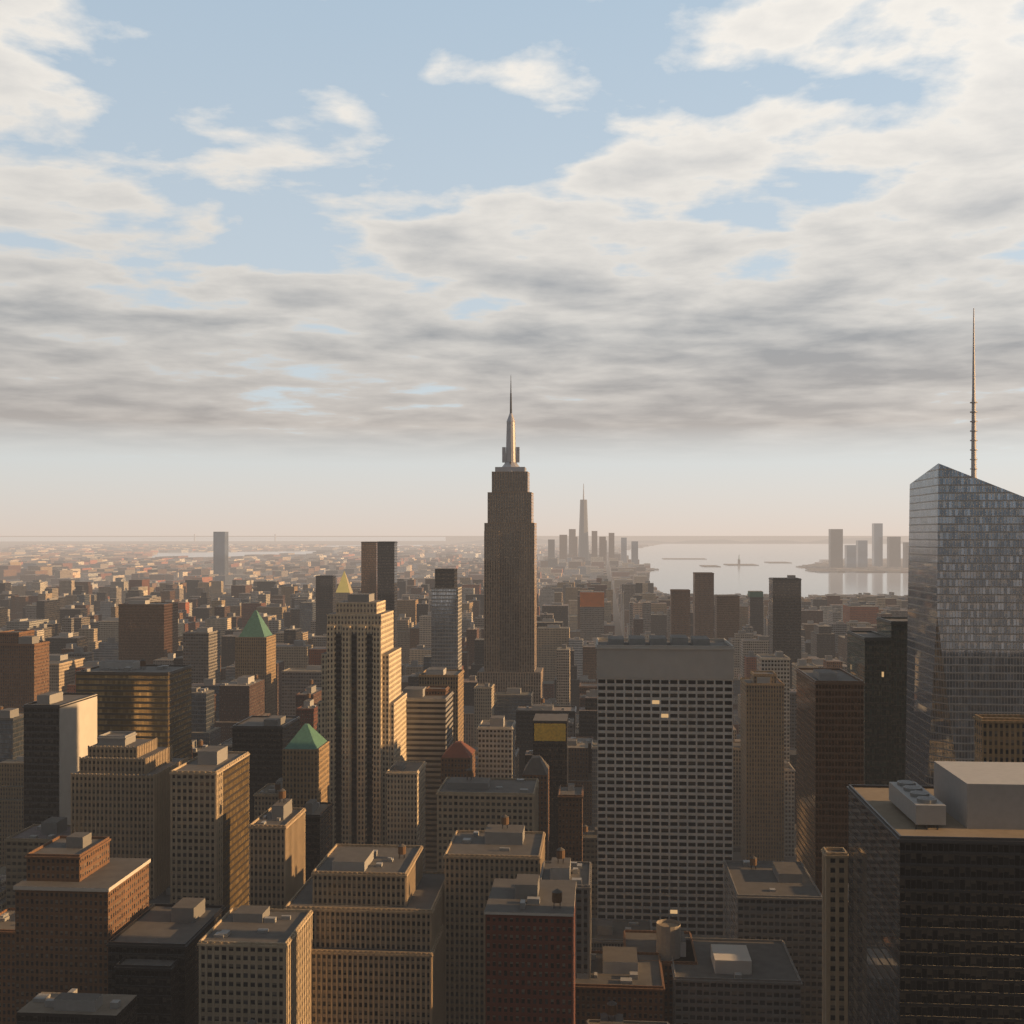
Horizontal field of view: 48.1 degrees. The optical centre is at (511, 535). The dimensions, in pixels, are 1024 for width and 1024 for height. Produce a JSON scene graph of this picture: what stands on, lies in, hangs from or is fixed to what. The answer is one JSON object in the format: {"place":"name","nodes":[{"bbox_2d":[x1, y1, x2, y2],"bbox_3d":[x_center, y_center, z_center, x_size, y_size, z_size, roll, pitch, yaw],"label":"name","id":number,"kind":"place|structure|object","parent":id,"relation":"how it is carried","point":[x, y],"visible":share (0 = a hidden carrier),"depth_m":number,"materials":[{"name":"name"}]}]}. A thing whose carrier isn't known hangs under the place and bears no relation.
{"place":"outdoors","nodes":[
{"label":"outdoors","id":0,"kind":"place"},
{"bbox_2d":[0,537,907,597],"bbox_3d":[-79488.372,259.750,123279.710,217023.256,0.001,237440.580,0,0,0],"label":"bay water","id":1,"kind":"structure","parent":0,"point":[668,575],"depth_m":11121.19,"materials":[{"name":"grey liquid"}]},
{"bbox_2d":[0,536,908,852],"bbox_3d":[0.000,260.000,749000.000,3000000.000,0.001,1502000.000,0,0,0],"label":"ground","id":2,"kind":"structure","parent":0,"point":[616,538],"depth_m":51466.73,"materials":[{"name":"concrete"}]},
{"bbox_2d":[318,593,426,870],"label":"skyscraper","id":3,"kind":"structure","parent":2,"relation":"on","point":[377,788],"depth_m":748.17,"materials":[{"name":"beige stone"}]},
{"bbox_2d":[0,634,848,1023],"bbox_3d":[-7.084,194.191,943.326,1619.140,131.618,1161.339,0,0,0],"label":"city","id":4,"kind":"object","parent":2,"relation":"on","point":[224,706],"visible":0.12,"depth_m":911.38,"materials":[{"name":"brick"}]},
{"bbox_2d":[0,577,907,714],"bbox_3d":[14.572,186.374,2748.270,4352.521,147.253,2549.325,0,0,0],"label":"city","id":5,"kind":"object","parent":2,"relation":"on","point":[65,616],"visible":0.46,"depth_m":2141.17,"materials":[{"name":"brown brick"}]},
{"bbox_2d":[0,544,907,606],"bbox_3d":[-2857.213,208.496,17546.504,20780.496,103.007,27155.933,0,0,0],"label":"city","id":6,"kind":"object","parent":2,"relation":"on","point":[95,565],"visible":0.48,"depth_m":8602.30,"materials":[{"name":"beige stone"}]},
{"bbox_2d":[464,384,542,745],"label":"skyscraper","id":7,"kind":"structure","parent":2,"relation":"on","point":[510,593],"depth_m":1299.65,"materials":[{"name":"stone"}]},
{"bbox_2d":[0,532,1023,1023],"bbox_3d":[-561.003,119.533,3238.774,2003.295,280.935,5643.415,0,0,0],"label":"high-rise buildings","id":8,"kind":"structure","parent":2,"relation":"on","point":[164,882],"depth_m":578.01,"materials":[{"name":"brown brick"}]},
{"bbox_2d":[194,484,908,567],"bbox_3d":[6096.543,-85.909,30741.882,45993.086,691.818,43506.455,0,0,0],"label":"distant skyline","id":9,"kind":"structure","parent":2,"relation":"on","point":[856,555],"depth_m":9465.72,"materials":[{"name":"grey glass"}]},
{"bbox_2d":[595,635,734,937],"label":"white grid tower","id":10,"kind":"structure","parent":2,"relation":"on","point":[664,777],"depth_m":637.08,"materials":[{"name":"white concrete"}]},
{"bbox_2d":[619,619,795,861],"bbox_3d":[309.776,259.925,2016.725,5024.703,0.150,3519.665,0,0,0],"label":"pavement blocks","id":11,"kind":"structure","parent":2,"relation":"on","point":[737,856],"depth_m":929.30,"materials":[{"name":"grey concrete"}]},
{"bbox_2d":[846,761,1023,1023],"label":"black office slab","id":12,"kind":"structure","parent":2,"relation":"on","point":[936,903],"depth_m":343.85,"materials":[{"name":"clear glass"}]},
{"bbox_2d":[905,463,1023,785],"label":"crystal tower","id":13,"kind":"structure","parent":2,"relation":"on","point":[965,648],"depth_m":601.15,"materials":[{"name":"grey glass"}]},
{"bbox_2d":[970,308,977,478],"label":"spire","id":14,"kind":"structure","parent":13,"relation":"on","point":[973,449],"depth_m":629.14,"materials":[{"name":"metal"}]},
{"bbox_2d":[0,0,1023,535],"label":"sky","id":15,"kind":"structure","parent":0,"point":[268,267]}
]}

